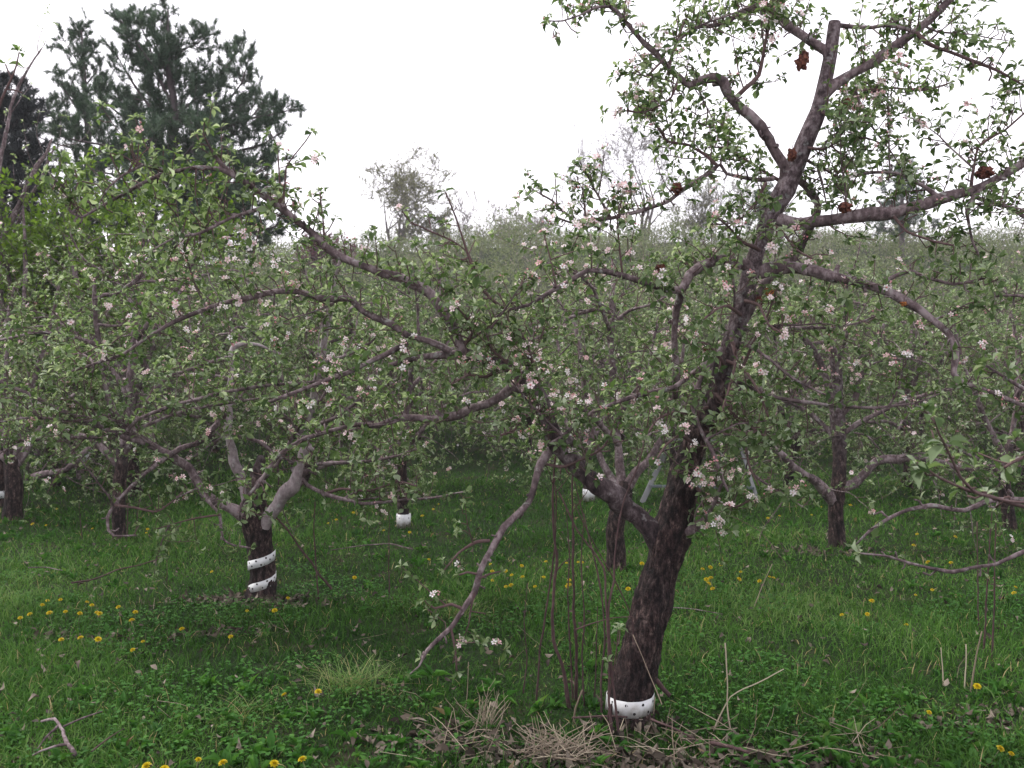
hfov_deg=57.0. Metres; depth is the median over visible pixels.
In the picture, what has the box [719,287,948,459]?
apple tree
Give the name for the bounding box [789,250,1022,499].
apple tree
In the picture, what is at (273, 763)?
dandelion
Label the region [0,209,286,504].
apple tree
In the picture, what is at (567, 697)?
sucker shoot
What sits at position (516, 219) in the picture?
brown bush
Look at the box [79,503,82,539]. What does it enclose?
bare shoot
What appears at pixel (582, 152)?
bare tree
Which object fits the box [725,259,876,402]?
apple tree
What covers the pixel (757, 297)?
dried apple
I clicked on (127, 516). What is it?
bare shoot
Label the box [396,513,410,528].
trunk guard
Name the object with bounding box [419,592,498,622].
grass tuft
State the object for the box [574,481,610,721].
sucker shoot
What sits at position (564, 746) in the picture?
dry straw
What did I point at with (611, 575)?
sucker shoot
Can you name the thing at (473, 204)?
birch tree
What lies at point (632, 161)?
bare tree
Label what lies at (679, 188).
dried apple
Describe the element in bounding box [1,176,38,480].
bare sapling
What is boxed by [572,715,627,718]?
fallen stick
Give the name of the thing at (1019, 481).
apple tree
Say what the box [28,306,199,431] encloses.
apple tree
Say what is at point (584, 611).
sucker shoot
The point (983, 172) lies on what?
dried apple
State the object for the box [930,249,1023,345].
apple tree
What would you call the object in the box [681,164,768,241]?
green thicket
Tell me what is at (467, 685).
dry stalk
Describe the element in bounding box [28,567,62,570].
fallen stick
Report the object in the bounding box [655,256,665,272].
dried apple
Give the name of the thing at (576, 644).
sucker shoot
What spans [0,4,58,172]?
bare sapling
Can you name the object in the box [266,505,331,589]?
leaning stick
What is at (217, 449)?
apple tree
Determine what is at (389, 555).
bare shoot
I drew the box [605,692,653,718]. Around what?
trunk guard
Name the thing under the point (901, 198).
evergreen
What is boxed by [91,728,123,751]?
fallen stick
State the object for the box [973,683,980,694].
dandelion
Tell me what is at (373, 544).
fallen stick
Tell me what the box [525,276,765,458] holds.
apple tree
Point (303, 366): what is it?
apple tree
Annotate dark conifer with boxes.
[0,68,59,432]
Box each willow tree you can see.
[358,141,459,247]
[393,205,453,248]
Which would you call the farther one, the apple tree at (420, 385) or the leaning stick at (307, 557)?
the apple tree at (420, 385)
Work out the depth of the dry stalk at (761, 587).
5.91 m
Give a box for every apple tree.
[0,44,28,106]
[0,192,264,541]
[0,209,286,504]
[0,222,133,521]
[0,224,475,602]
[0,267,73,506]
[0,295,176,492]
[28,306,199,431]
[39,0,1023,730]
[50,327,180,432]
[122,257,311,457]
[132,253,444,502]
[151,267,319,398]
[218,302,423,448]
[278,247,536,500]
[306,263,428,393]
[320,225,540,529]
[345,258,520,454]
[435,297,610,460]
[444,179,774,571]
[502,293,662,502]
[504,267,867,503]
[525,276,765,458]
[547,266,723,398]
[601,249,741,335]
[625,266,813,448]
[640,271,935,504]
[712,223,1023,554]
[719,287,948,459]
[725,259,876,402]
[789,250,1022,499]
[809,271,1007,448]
[810,248,897,345]
[844,261,1023,576]
[846,250,1009,397]
[867,280,1023,498]
[882,250,1023,528]
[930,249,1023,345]
[938,312,1021,447]
[968,247,1023,494]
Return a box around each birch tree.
[445,187,499,233]
[447,198,479,243]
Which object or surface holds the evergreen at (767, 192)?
on the ground at (548, 675)
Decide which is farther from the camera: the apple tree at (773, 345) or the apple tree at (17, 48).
the apple tree at (773, 345)
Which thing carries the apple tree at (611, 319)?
on the ground at (548, 675)
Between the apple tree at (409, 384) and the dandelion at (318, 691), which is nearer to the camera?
the dandelion at (318, 691)
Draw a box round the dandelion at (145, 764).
[142,762,150,767]
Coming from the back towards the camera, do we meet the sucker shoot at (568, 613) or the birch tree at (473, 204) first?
the birch tree at (473, 204)
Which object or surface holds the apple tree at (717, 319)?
on the ground at (548, 675)
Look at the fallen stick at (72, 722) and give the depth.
3.85 m
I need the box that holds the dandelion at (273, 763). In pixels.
[269,760,278,767]
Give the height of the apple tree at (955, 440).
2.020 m
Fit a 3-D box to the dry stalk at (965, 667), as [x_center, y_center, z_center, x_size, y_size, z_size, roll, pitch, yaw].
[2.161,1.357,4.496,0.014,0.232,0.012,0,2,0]
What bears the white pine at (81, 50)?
on the ground at (548, 675)
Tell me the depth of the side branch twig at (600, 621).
4.18 m
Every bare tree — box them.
[541,132,629,240]
[580,113,707,244]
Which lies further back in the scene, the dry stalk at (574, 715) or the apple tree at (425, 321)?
the apple tree at (425, 321)
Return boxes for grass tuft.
[174,686,304,731]
[274,645,433,700]
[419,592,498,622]
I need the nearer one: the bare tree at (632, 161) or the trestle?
the trestle
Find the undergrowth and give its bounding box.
[144,203,1023,436]
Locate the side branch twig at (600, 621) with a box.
[575,616,632,629]
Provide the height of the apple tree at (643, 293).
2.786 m
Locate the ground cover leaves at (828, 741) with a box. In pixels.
[0,503,1023,767]
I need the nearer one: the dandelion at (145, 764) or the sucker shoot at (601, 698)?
the dandelion at (145, 764)
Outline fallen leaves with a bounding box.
[0,517,1023,767]
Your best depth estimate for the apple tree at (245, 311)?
18.29 m
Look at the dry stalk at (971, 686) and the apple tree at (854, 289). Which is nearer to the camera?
the dry stalk at (971, 686)
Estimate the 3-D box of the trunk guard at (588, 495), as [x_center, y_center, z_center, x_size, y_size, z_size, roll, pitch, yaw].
[0.846,1.217,10.375,0.141,0.130,0.137,0,2,0]
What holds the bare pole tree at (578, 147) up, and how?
on the ground at (548, 675)
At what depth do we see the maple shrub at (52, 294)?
13.68 m
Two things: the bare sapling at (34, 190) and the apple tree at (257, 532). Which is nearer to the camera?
the apple tree at (257, 532)
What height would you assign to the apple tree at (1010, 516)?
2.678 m
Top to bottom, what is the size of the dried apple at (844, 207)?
0.086 m
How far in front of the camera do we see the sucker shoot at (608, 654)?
4.05 m
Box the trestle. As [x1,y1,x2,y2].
[640,438,757,502]
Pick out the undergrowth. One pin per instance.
(670, 247)
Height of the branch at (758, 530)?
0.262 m
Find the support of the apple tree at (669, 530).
on the ground at (548, 675)
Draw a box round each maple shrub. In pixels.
[0,137,256,464]
[2,214,164,455]
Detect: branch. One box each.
[656,678,670,696]
[697,513,786,564]
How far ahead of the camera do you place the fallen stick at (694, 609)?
5.72 m
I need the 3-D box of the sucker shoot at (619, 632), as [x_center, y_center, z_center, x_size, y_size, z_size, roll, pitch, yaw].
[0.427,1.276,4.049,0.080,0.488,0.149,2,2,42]
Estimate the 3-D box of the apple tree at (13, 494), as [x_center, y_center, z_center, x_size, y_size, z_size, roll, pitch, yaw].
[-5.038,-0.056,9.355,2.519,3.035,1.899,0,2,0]
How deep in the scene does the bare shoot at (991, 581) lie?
4.99 m
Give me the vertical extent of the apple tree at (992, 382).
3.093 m
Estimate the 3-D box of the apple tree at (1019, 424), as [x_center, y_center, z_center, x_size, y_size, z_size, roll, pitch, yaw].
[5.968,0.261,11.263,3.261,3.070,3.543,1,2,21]
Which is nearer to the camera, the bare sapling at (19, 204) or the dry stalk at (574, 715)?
the dry stalk at (574, 715)
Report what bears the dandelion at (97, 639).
on the ground at (548, 675)
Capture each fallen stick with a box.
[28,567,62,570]
[32,717,77,756]
[63,711,101,727]
[71,558,159,583]
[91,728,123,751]
[331,543,412,550]
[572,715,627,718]
[650,718,694,739]
[673,607,720,613]
[710,740,749,755]
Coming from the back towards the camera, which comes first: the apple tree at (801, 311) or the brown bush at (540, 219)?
the brown bush at (540, 219)
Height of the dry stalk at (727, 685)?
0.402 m
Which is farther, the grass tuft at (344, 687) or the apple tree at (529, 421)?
the apple tree at (529, 421)
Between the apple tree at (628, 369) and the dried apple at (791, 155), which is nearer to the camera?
the dried apple at (791, 155)
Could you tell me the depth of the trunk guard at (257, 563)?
6.20 m
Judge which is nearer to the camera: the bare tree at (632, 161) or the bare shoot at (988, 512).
the bare shoot at (988, 512)
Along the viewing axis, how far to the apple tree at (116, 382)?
13.71 m
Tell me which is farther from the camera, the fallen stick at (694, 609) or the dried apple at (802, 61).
the fallen stick at (694, 609)
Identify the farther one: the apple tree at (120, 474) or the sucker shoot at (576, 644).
the apple tree at (120, 474)
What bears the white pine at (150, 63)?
on the ground at (548, 675)
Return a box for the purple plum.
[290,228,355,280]
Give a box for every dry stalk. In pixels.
[465,662,468,710]
[573,690,582,723]
[713,669,783,730]
[724,643,730,731]
[753,565,771,609]
[941,649,943,685]
[964,644,966,688]
[970,631,982,691]
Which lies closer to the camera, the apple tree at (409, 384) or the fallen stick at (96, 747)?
the fallen stick at (96, 747)
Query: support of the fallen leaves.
on the ground at (548, 675)
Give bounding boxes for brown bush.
[486,202,554,246]
[514,208,572,239]
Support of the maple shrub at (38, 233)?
on the ground at (548, 675)
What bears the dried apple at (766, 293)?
hanging from the apple tree at (669, 530)
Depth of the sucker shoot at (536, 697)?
4.37 m
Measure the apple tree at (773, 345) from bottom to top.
3.118 m
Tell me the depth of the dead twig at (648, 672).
3.99 m
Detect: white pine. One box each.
[28,6,135,254]
[41,0,310,413]
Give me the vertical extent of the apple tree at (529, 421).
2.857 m
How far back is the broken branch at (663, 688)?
4.18 m
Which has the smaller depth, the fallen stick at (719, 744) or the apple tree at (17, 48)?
the apple tree at (17, 48)
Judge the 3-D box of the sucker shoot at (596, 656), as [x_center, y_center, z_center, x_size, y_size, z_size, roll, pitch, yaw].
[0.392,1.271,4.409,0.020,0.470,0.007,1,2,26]
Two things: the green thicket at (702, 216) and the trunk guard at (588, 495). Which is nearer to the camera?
the trunk guard at (588, 495)
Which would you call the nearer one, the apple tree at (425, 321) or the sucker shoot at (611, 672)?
the sucker shoot at (611, 672)
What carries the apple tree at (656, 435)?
on the ground at (548, 675)
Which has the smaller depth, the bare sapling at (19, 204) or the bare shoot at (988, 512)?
the bare shoot at (988, 512)
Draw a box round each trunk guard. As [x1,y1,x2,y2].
[247,549,276,591]
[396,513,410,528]
[582,489,594,500]
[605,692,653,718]
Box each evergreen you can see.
[744,181,790,231]
[868,157,942,258]
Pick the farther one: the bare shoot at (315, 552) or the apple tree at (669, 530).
the bare shoot at (315, 552)
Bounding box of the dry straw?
[10,523,1002,767]
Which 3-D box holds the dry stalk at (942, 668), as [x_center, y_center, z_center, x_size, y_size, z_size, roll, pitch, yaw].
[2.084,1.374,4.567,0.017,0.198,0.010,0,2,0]
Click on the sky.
(482, 82)
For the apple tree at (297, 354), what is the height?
3.518 m
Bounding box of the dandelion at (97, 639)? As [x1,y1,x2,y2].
[94,636,101,650]
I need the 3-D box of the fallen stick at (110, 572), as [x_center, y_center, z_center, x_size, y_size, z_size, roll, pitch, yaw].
[-2.813,1.342,6.812,0.079,0.021,0.856,1,2,23]
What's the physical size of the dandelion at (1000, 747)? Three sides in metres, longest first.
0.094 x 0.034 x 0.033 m
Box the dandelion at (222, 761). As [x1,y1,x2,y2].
[218,759,226,767]
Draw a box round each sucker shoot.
[519,583,527,693]
[535,463,570,700]
[545,456,573,708]
[558,492,612,736]
[563,510,573,701]
[571,417,587,700]
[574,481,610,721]
[574,503,633,641]
[580,514,585,705]
[594,606,597,696]
[601,622,627,730]
[607,408,650,739]
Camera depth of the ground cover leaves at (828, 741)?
4.26 m
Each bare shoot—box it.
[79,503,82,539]
[125,481,127,540]
[313,502,319,600]
[388,511,389,596]
[976,522,979,629]
[981,508,996,652]
[985,518,1005,657]
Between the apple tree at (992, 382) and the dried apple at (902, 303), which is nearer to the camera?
the dried apple at (902, 303)
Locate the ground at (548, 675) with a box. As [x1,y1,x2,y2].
[0,241,1023,767]
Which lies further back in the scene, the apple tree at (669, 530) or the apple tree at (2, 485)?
the apple tree at (2, 485)
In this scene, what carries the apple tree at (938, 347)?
on the ground at (548, 675)
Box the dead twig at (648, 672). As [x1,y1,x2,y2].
[633,635,661,704]
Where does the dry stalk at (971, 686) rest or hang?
on the ground at (548, 675)
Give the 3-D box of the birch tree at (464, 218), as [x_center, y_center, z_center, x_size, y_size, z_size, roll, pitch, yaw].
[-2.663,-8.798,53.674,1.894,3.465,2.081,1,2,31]
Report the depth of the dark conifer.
14.73 m
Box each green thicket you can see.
[670,192,716,241]
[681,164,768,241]
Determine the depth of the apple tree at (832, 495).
7.89 m
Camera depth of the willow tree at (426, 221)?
53.54 m
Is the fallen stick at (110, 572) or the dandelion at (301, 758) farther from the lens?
the fallen stick at (110, 572)
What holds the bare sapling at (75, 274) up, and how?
on the ground at (548, 675)
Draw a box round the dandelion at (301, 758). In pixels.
[298,756,306,767]
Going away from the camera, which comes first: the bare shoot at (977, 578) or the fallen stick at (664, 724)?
the fallen stick at (664, 724)
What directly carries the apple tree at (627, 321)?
on the ground at (548, 675)
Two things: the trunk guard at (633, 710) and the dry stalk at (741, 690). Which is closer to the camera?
the dry stalk at (741, 690)
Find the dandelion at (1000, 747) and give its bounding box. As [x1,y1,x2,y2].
[991,745,1004,762]
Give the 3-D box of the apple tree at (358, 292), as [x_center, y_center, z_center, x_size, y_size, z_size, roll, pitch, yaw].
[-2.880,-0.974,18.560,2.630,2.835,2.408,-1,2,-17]
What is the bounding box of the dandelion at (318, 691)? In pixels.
[315,689,321,706]
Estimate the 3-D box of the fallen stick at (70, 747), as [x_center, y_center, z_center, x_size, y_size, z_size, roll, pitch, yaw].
[-1.837,1.394,3.712,0.158,0.068,0.362,-1,2,-37]
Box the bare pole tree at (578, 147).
[565,91,585,241]
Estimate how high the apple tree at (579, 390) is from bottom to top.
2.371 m
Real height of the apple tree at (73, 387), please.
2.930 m
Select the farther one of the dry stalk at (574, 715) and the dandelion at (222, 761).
the dry stalk at (574, 715)
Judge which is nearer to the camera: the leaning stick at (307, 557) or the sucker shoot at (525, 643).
the sucker shoot at (525, 643)
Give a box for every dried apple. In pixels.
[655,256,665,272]
[671,175,683,194]
[755,288,763,305]
[764,280,773,295]
[787,140,796,161]
[794,44,809,71]
[837,194,852,213]
[900,294,907,306]
[975,159,994,179]
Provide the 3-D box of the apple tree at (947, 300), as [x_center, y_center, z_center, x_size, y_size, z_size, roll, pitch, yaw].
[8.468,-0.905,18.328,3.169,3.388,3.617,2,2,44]
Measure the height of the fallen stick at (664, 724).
0.018 m
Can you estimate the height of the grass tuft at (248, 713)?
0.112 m
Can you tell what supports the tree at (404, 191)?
on the ground at (548, 675)
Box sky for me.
[0,0,1023,263]
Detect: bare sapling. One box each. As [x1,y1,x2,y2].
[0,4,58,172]
[0,110,69,426]
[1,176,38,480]
[4,121,91,434]
[41,184,103,478]

